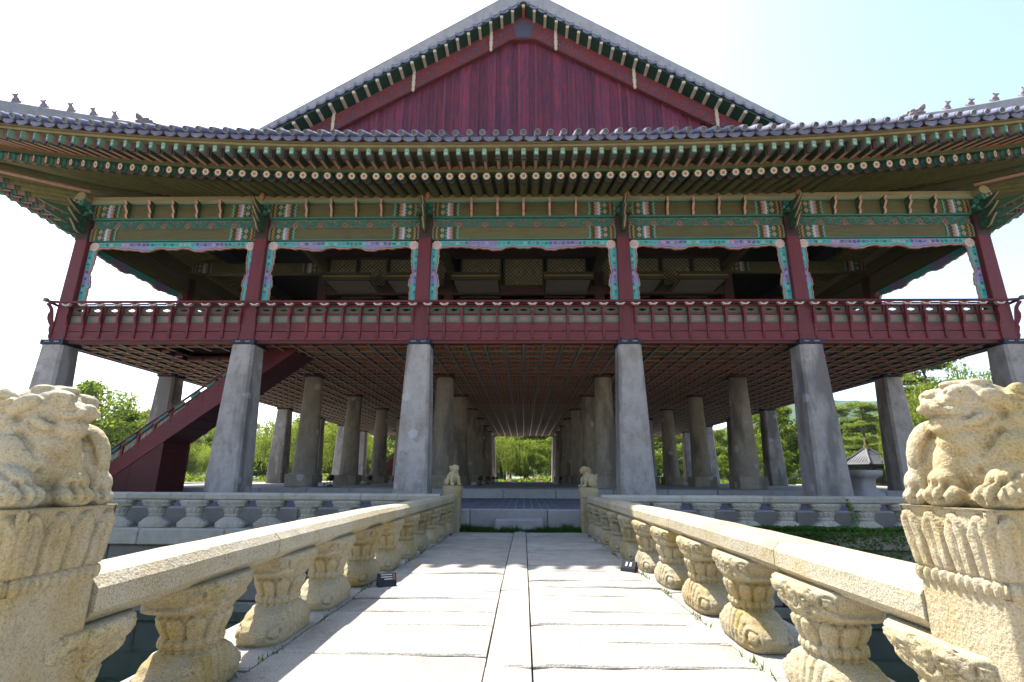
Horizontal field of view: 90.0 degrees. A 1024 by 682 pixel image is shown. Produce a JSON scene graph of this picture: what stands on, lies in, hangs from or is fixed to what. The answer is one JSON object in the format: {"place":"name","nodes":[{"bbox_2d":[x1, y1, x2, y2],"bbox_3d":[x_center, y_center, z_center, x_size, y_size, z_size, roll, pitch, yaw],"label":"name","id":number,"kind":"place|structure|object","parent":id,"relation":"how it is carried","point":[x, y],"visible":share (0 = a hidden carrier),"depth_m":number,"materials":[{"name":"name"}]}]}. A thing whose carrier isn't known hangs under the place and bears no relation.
{"place":"outdoors","nodes":[
{"label":"outdoors","id":0,"kind":"place"},
{"bbox_2d":[185,476,549,481],"bbox_3d":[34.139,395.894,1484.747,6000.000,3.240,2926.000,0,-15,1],"label":"bank ground","id":1,"kind":"structure","parent":0,"point":[506,478],"depth_m":138.14,"materials":[{"name":"green plant"}]},
{"bbox_2d":[75,377,146,462],"bbox_3d":[-50.017,11.208,62.100,12.973,13.282,11.553,-4,-15,14],"label":"broadleaf tree","id":2,"kind":"object","parent":1,"relation":"on","point":[111,430],"visible":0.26,"depth_m":61.52,"materials":[{"name":"green plant"}]},
{"bbox_2d":[105,407,149,461],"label":"broadleaf tree","id":3,"kind":"object","parent":1,"relation":"on","point":[138,416],"visible":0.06,"depth_m":65.55,"materials":[{"name":"green plant"}]},
{"bbox_2d":[138,408,150,421],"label":"broadleaf tree","id":4,"kind":"object","parent":1,"relation":"on","point":[144,411],"visible":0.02,"depth_m":114.76,"materials":[{"name":"green plant"}]},
{"bbox_2d":[186,444,210,474],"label":"broadleaf tree","id":5,"kind":"object","parent":1,"relation":"on","point":[193,451],"visible":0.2,"depth_m":83.72,"materials":[{"name":"green plant"}]},
{"bbox_2d":[193,437,203,473],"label":"broadleaf tree","id":6,"kind":"object","parent":1,"relation":"on","point":[199,440],"visible":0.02,"depth_m":102.42,"materials":[{"name":"green plant"}]},
{"bbox_2d":[187,446,211,474],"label":"willow tree","id":7,"kind":"object","parent":1,"relation":"on","point":[204,454],"visible":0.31,"depth_m":81.83,"materials":[{"name":"green plant"}]},
{"bbox_2d":[193,427,215,472],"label":"broadleaf tree","id":8,"kind":"object","parent":1,"relation":"on","point":[209,438],"visible":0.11,"depth_m":99.23,"materials":[{"name":"green plant"}]},
{"bbox_2d":[202,429,213,445],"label":"broadleaf tree","id":9,"kind":"object","parent":1,"relation":"on","point":[208,434],"visible":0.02,"depth_m":114.18,"materials":[{"name":"green plant"}]},
{"bbox_2d":[253,451,266,477],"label":"broadleaf tree","id":10,"kind":"object","parent":1,"relation":"on","point":[256,473],"visible":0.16,"depth_m":82.47,"materials":[{"name":"green plant"}]},
{"bbox_2d":[254,448,293,476],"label":"broadleaf tree","id":11,"kind":"object","parent":1,"relation":"on","point":[263,470],"visible":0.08,"depth_m":84.12,"materials":[{"name":"green plant"}]},
{"bbox_2d":[254,418,298,468],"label":"willow tree","id":12,"kind":"object","parent":1,"relation":"on","point":[265,439],"visible":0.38,"depth_m":73.24,"materials":[{"name":"green plant"}]},
{"bbox_2d":[290,414,336,465],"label":"broadleaf tree","id":13,"kind":"object","parent":1,"relation":"on","point":[297,419],"visible":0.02,"depth_m":93.85,"materials":[{"name":"green plant"}]},
{"bbox_2d":[322,446,334,474],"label":"broadleaf tree","id":14,"kind":"object","parent":1,"relation":"on","point":[327,470],"visible":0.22,"depth_m":85.73,"materials":[{"name":"green plant"}]},
{"bbox_2d":[322,422,373,472],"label":"willow tree","id":15,"kind":"object","parent":1,"relation":"on","point":[329,444],"visible":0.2,"depth_m":73.47,"materials":[{"name":"green plant"}]},
{"bbox_2d":[366,441,392,474],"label":"broadleaf tree","id":16,"kind":"object","parent":1,"relation":"on","point":[387,453],"visible":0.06,"depth_m":82.25,"materials":[{"name":"green plant"}]},
{"bbox_2d":[370,434,395,466],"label":"broadleaf tree","id":17,"kind":"object","parent":1,"relation":"on","point":[391,440],"visible":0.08,"depth_m":94.64,"materials":[{"name":"green plant"}]},
{"bbox_2d":[495,436,520,476],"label":"willow tree","id":18,"kind":"object","parent":1,"relation":"on","point":[503,469],"visible":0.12,"depth_m":81.27,"materials":[{"name":"green plant"}]},
{"bbox_2d":[495,436,533,478],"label":"willow tree","id":19,"kind":"object","parent":1,"relation":"on","point":[506,438],"visible":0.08,"depth_m":98.20,"materials":[{"name":"green plant"}]},
{"bbox_2d":[495,436,535,478],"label":"willow tree","id":20,"kind":"object","parent":1,"relation":"on","point":[512,454],"visible":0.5,"depth_m":79.88,"materials":[{"name":"green plant"}]},
{"bbox_2d":[507,440,546,476],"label":"broadleaf tree","id":21,"kind":"object","parent":1,"relation":"on","point":[530,449],"visible":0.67,"depth_m":81.61,"materials":[{"name":"green plant"}]},
{"bbox_2d":[513,436,551,456],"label":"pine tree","id":22,"kind":"object","parent":1,"relation":"on","point":[528,439],"visible":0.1,"depth_m":96.97,"materials":[{"name":"green plant"}]},
{"bbox_2d":[185,471,886,485],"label":"bank shrubs","id":23,"kind":"object","parent":1,"relation":"on","point":[194,477],"visible":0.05,"depth_m":75.16,"materials":[{"name":"green plant"}]},
{"bbox_2d":[533,436,551,477],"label":"broadleaf tree","id":24,"kind":"object","parent":1,"relation":"on","point":[548,447],"visible":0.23,"depth_m":85.41,"materials":[{"name":"green plant"}]},
{"bbox_2d":[533,436,551,473],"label":"broadleaf tree","id":25,"kind":"object","parent":1,"relation":"on","point":[543,438],"visible":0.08,"depth_m":97.25,"materials":[{"name":"green plant"}]},
{"bbox_2d":[655,451,662,475],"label":"broadleaf tree","id":26,"kind":"object","parent":1,"relation":"on","point":[658,456],"visible":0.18,"depth_m":83.50,"materials":[{"name":"green plant"}]},
{"bbox_2d":[653,437,678,475],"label":"broadleaf tree","id":27,"kind":"object","parent":1,"relation":"on","point":[658,440],"visible":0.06,"depth_m":112.18,"materials":[{"name":"green plant"}]},
{"bbox_2d":[658,435,681,464],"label":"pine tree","id":28,"kind":"object","parent":1,"relation":"on","point":[661,449],"visible":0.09,"depth_m":99.21,"materials":[{"name":"green plant"}]},
{"bbox_2d":[676,434,682,455],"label":"broadleaf tree","id":29,"kind":"object","parent":1,"relation":"on","point":[678,437],"visible":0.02,"depth_m":98.24,"materials":[{"name":"green plant"}]},
{"bbox_2d":[676,442,683,476],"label":"broadleaf tree","id":30,"kind":"object","parent":1,"relation":"on","point":[680,457],"visible":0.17,"depth_m":80.92,"materials":[{"name":"green plant"}]},
{"bbox_2d":[713,428,727,454],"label":"broadleaf tree","id":31,"kind":"object","parent":1,"relation":"on","point":[722,438],"visible":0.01,"depth_m":119.86,"materials":[{"name":"green plant"}]},
{"bbox_2d":[713,429,728,469],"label":"broadleaf tree","id":32,"kind":"object","parent":1,"relation":"on","point":[719,434],"visible":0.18,"depth_m":98.18,"materials":[{"name":"green plant"}]},
{"bbox_2d":[717,455,729,479],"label":"broadleaf tree","id":33,"kind":"object","parent":1,"relation":"on","point":[722,463],"visible":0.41,"depth_m":80.69,"materials":[{"name":"green plant"}]},
{"bbox_2d":[721,470,800,481],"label":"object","id":34,"kind":"structure","parent":1,"relation":"on","point":[798,474],"depth_m":85.89,"materials":[{"name":"stone"}]},
{"bbox_2d":[752,406,799,469],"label":"broadleaf tree","id":35,"kind":"object","parent":1,"relation":"on","point":[782,415],"visible":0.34,"depth_m":74.15,"materials":[{"name":"green plant"}]},
{"bbox_2d":[754,433,797,478],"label":"broadleaf tree","id":36,"kind":"object","parent":1,"relation":"on","point":[788,454],"visible":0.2,"depth_m":66.51,"materials":[{"name":"green plant"}]},
{"bbox_2d":[835,404,861,450],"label":"pine tree","id":37,"kind":"object","parent":1,"relation":"on","point":[841,411],"visible":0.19,"depth_m":87.03,"materials":[{"name":"green plant"}]},
{"bbox_2d":[839,401,879,478],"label":"pine tree","id":38,"kind":"object","parent":1,"relation":"on","point":[865,424],"visible":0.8,"depth_m":81.80,"materials":[{"name":"green plant"}]},
{"bbox_2d":[845,449,873,469],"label":"broadleaf tree","id":39,"kind":"object","parent":1,"relation":"on","point":[847,456],"visible":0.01,"depth_m":80.84,"materials":[{"name":"green plant"}]},
{"bbox_2d":[843,433,881,454],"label":"broadleaf tree","id":40,"kind":"object","parent":1,"relation":"on","point":[848,450],"visible":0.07,"depth_m":97.89,"materials":[{"name":"green plant"}]},
{"bbox_2d":[851,413,879,441],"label":"broadleaf tree","id":41,"kind":"object","parent":1,"relation":"on","point":[875,414],"visible":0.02,"depth_m":109.31,"materials":[{"name":"green plant"}]},
{"bbox_2d":[846,439,886,485],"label":"pavilion","id":42,"kind":"structure","parent":1,"relation":"on","point":[865,456],"depth_m":75.31,"materials":[{"name":"grey tile"}]},
{"bbox_2d":[850,433,885,476],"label":"broadleaf tree","id":43,"kind":"object","parent":1,"relation":"on","point":[867,435],"visible":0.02,"depth_m":95.01,"materials":[{"name":"green plant"}]},
{"bbox_2d":[853,468,885,478],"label":"broadleaf tree","id":44,"kind":"object","parent":1,"relation":"on","point":[876,469],"visible":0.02,"depth_m":81.24,"materials":[{"name":"green plant"}]},
{"bbox_2d":[95,611,918,681],"bbox_3d":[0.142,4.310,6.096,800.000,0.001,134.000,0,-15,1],"label":"pond water","id":45,"kind":"structure","parent":0,"point":[131,654],"depth_m":7.76,"materials":[{"name":"black liquid"}]},
{"bbox_2d":[102,544,917,617],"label":"pond retaining wall","id":46,"kind":"structure","parent":45,"relation":"in","point":[245,602],"depth_m":10.18,"materials":[{"name":"stone"}]},
{"bbox_2d":[108,492,441,544],"bbox_3d":[-9.801,3.730,10.904,16.592,1.022,0.701,0,-15,1],"label":"bank balustrade","id":47,"kind":"object","parent":46,"relation":"on","point":[155,527],"visible":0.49,"depth_m":10.70,"materials":[{"name":"stone"}]},
{"bbox_2d":[599,495,909,550],"bbox_3d":[10.216,3.713,10.448,16.738,1.022,0.702,0,-15,1],"label":"bank balustrade","id":48,"kind":"object","parent":46,"relation":"on","point":[784,508],"visible":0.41,"depth_m":10.48,"materials":[{"name":"stone"}]},
{"bbox_2d":[845,499,860,531],"bbox_3d":[6.818,3.501,10.245,0.244,0.662,0.098,2,-15,-6],"label":"climbing vine","id":49,"kind":"object","parent":48,"relation":"attached to","point":[850,508],"visible":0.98,"depth_m":10.24,"materials":[{"name":"green plant"}]},
{"bbox_2d":[749,524,916,563],"bbox_3d":[8.555,4.006,10.052,9.526,0.736,0.515,0,-15,1],"label":"ivy","id":50,"kind":"object","parent":46,"relation":"attached to","point":[819,532],"visible":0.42,"depth_m":10.04,"materials":[{"name":"green plant"}]},
{"bbox_2d":[0,0,1023,450],"label":"sky","id":51,"kind":"structure","parent":0,"point":[247,64],"materials":[{"name":"white"}]},
{"bbox_2d":[192,400,877,476],"bbox_3d":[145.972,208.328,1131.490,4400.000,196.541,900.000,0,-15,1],"label":"wooded hill","id":52,"kind":"structure","parent":0,"point":[793,414],"depth_m":970.80,"materials":[{"name":"green plant"}]},
{"bbox_2d":[849,470,885,495],"bbox_3d":[10.329,4.287,15.079,1.040,0.940,1.040,4,-15,-15],"label":"stone pedestal","id":53,"kind":"object","parent":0,"point":[863,482],"visible":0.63,"depth_m":14.81,"materials":[{"name":"stone"}]},
{"bbox_2d":[878,401,924,472],"bbox_3d":[44.331,10.210,52.277,10.645,10.671,12.306,7,-16,-24],"label":"willow tree","id":54,"kind":"object","parent":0,"point":[913,426],"visible":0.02,"depth_m":53.24,"materials":[{"name":"green plant"}]},
{"bbox_2d":[873,361,991,463],"bbox_3d":[44.172,8.018,48.553,16.446,13.123,14.704,-8,-17,29],"label":"willow tree","id":55,"kind":"object","parent":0,"point":[914,402],"visible":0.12,"depth_m":49.74,"materials":[{"name":"green plant"}]},
{"bbox_2d":[901,357,965,408],"bbox_3d":[48.921,8.866,57.736,8.445,16.529,11.368,13,-19,-39],"label":"pine tree","id":56,"kind":"object","parent":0,"point":[907,379],"visible":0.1,"depth_m":59.43,"materials":[{"name":"green plant"}]},
{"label":"island ground","id":57,"kind":"structure","parent":0,"visible":0},
{"bbox_2d":[184,481,257,483],"bbox_3d":[-27.250,9.460,32.899,0.349,0.571,43.215,0,-15,1],"label":"side balustrade","id":58,"kind":"object","parent":57,"relation":"on","point":[204,482],"visible":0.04,"depth_m":43.72,"materials":[{"name":"stone"}]},
{"bbox_2d":[443,465,462,532],"bbox_3d":[-1.268,3.355,10.951,0.399,1.385,0.419,0,-15,1],"label":"lion newel post","id":59,"kind":"object","parent":57,"relation":"on","point":[452,479],"visible":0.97,"depth_m":10.82,"materials":[{"name":"stone"}]},
{"bbox_2d":[133,521,845,532],"bbox_3d":[0.264,3.966,10.918,32.059,0.182,0.664,0,-15,1],"label":"grass strip","id":60,"kind":"object","parent":57,"relation":"on","point":[564,528],"depth_m":10.72,"materials":[{"name":"green plant"}]},
{"bbox_2d":[127,481,903,530],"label":"pavilion terrace","id":61,"kind":"structure","parent":57,"relation":"on","point":[527,505],"depth_m":12.79,"materials":[{"name":"stone"}]},
{"bbox_2d":[109,348,312,491],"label":"staircase","id":62,"kind":"structure","parent":61,"relation":"on","point":[152,457],"depth_m":16.12,"materials":[{"name":"red wood"}]},
{"bbox_2d":[157,450,174,491],"bbox_3d":[-10.844,4.149,16.022,0.042,1.417,0.550,0,-15,1],"label":"door","id":63,"kind":"structure","parent":62,"relation":"in","point":[168,457],"depth_m":16.06,"materials":[{"name":"red wood"}]},
{"bbox_2d":[168,451,185,491],"bbox_3d":[-10.831,4.293,16.563,0.042,1.417,0.550,0,-15,1],"label":"door","id":64,"kind":"structure","parent":62,"relation":"in","point":[179,458],"depth_m":16.57,"materials":[{"name":"red wood"}]},
{"bbox_2d":[318,474,334,485],"bbox_3d":[-7.050,5.294,19.455,0.550,0.445,0.240,0,-15,1],"label":"floodlight","id":65,"kind":"object","parent":61,"relation":"on","point":[331,477],"visible":1,"depth_m":19.40,"materials":[{"name":"black metal"}]},
{"bbox_2d":[360,475,372,484],"bbox_3d":[-6.936,6.603,24.382,0.550,0.445,0.240,0,-15,1],"label":"floodlight","id":66,"kind":"object","parent":61,"relation":"on","point":[369,477],"visible":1,"depth_m":24.30,"materials":[{"name":"black metal"}]},
{"bbox_2d":[367,453,393,474],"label":"staircase","id":67,"kind":"structure","parent":61,"relation":"on","point":[389,465],"depth_m":44.02,"materials":[{"name":"red wood"}]},
{"bbox_2d":[471,475,482,484],"bbox_3d":[-1.638,6.599,24.262,0.550,0.445,0.240,0,-15,1],"label":"floodlight","id":68,"kind":"object","parent":61,"relation":"on","point":[480,478],"visible":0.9,"depth_m":24.17,"materials":[{"name":"black metal"}]},
{"bbox_2d":[481,476,489,483],"bbox_3d":[-1.522,7.934,29.286,0.550,0.445,0.240,0,-15,1],"label":"floodlight","id":69,"kind":"object","parent":61,"relation":"on","point":[487,478],"visible":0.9,"depth_m":29.19,"materials":[{"name":"black metal"}]},
{"bbox_2d":[0,0,1023,505],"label":"pavilion","id":70,"kind":"structure","parent":61,"relation":"on","point":[606,254],"depth_m":16.37,"materials":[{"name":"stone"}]},
{"bbox_2d":[322,272,383,298],"bbox_3d":[-6.426,-2.240,20.984,1.900,0.320,2.185,0,-15,1],"label":"raised door leaf","id":71,"kind":"structure","parent":70,"relation":"in","point":[339,282],"depth_m":20.29,"materials":[{"name":"paper"}]},
{"bbox_2d":[384,272,440,298],"bbox_3d":[-3.976,-2.242,20.929,1.900,0.320,2.185,0,-15,1],"label":"raised door leaf","id":72,"kind":"structure","parent":70,"relation":"in","point":[398,281],"depth_m":20.06,"materials":[{"name":"paper"}]},
{"bbox_2d":[451,272,501,298],"bbox_3d":[-1.387,-2.245,20.870,1.900,0.320,2.185,0,-15,1],"label":"raised door leaf","id":73,"kind":"structure","parent":70,"relation":"in","point":[464,282],"depth_m":20.13,"materials":[{"name":"paper"}]},
{"bbox_2d":[543,271,593,297],"bbox_3d":[2.212,-2.247,20.788,1.900,0.320,2.185,0,-15,1],"label":"raised door leaf","id":74,"kind":"structure","parent":70,"relation":"in","point":[554,281],"depth_m":20.07,"materials":[{"name":"paper"}]},
{"bbox_2d":[607,271,664,297],"bbox_3d":[4.921,-2.250,20.726,1.900,0.320,2.185,0,-15,1],"label":"raised door leaf","id":75,"kind":"structure","parent":70,"relation":"in","point":[650,281],"depth_m":19.82,"materials":[{"name":"paper"}]},
{"bbox_2d":[665,271,728,297],"bbox_3d":[7.371,-2.252,20.670,1.900,0.320,2.185,0,-15,1],"label":"raised door leaf","id":76,"kind":"structure","parent":70,"relation":"in","point":[688,281],"depth_m":19.99,"materials":[{"name":"paper"}]},
{"bbox_2d":[553,476,562,483],"bbox_3d":[2.627,7.931,29.191,0.550,0.445,0.240,0,-15,1],"label":"floodlight","id":77,"kind":"object","parent":61,"relation":"on","point":[560,478],"visible":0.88,"depth_m":29.13,"materials":[{"name":"black metal"}]},
{"bbox_2d":[578,466,598,533],"bbox_3d":[1.632,3.364,10.888,0.432,1.365,0.402,0,-15,1],"label":"lion newel post","id":78,"kind":"object","parent":57,"relation":"on","point":[587,488],"visible":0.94,"depth_m":10.76,"materials":[{"name":"stone"}]},
{"bbox_2d":[796,484,886,487],"bbox_3d":[28.735,9.414,31.624,0.349,0.571,43.215,0,-15,1],"label":"side balustrade","id":79,"kind":"object","parent":57,"relation":"on","point":[876,486],"visible":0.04,"depth_m":40.17,"materials":[{"name":"stone"}]},
{"bbox_3d":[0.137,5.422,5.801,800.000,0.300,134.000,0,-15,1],"label":"pond bed","id":80,"kind":"structure","parent":0,"visible":0},
{"bbox_2d":[121,532,894,681],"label":"stone bridge","id":81,"kind":"structure","parent":80,"relation":"on","point":[510,607],"depth_m":3.40,"materials":[{"name":"stone"}]},
{"bbox_2d":[0,385,117,681],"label":"lion newel post","id":82,"kind":"object","parent":81,"relation":"on","point":[57,516],"visible":1,"depth_m":1.62,"materials":[{"name":"stone"}]},
{"bbox_2d":[43,495,454,681],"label":"stone balustrade","id":83,"kind":"object","parent":81,"relation":"on","point":[188,594],"visible":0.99,"depth_m":2.58,"materials":[{"name":"stone"}]},
{"bbox_2d":[376,573,396,586],"bbox_3d":[-1.161,2.207,4.739,0.170,0.105,0.100,7,-16,-23],"label":"sign block","id":84,"kind":"object","parent":81,"relation":"on","point":[386,580],"depth_m":4.72,"materials":[{"name":"black metal"}]},
{"bbox_2d":[235,532,779,680],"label":"weeds in joints","id":85,"kind":"object","parent":81,"relation":"on","point":[699,617],"visible":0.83,"depth_m":3.71,"materials":[{"name":"green plant"}]},
{"bbox_2d":[620,560,638,572],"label":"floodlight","id":86,"kind":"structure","parent":81,"relation":"on","point":[629,566],"depth_m":5.62,"materials":[{"name":"black metal"}]},
{"bbox_2d":[586,496,1000,681],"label":"stone balustrade","id":87,"kind":"object","parent":81,"relation":"on","point":[838,601],"visible":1,"depth_m":2.52,"materials":[{"name":"stone"}]},
{"bbox_2d":[899,378,1023,681],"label":"lion newel post","id":88,"kind":"object","parent":81,"relation":"on","point":[962,517],"visible":0.98,"depth_m":1.59,"materials":[{"name":"stone"}]}
]}

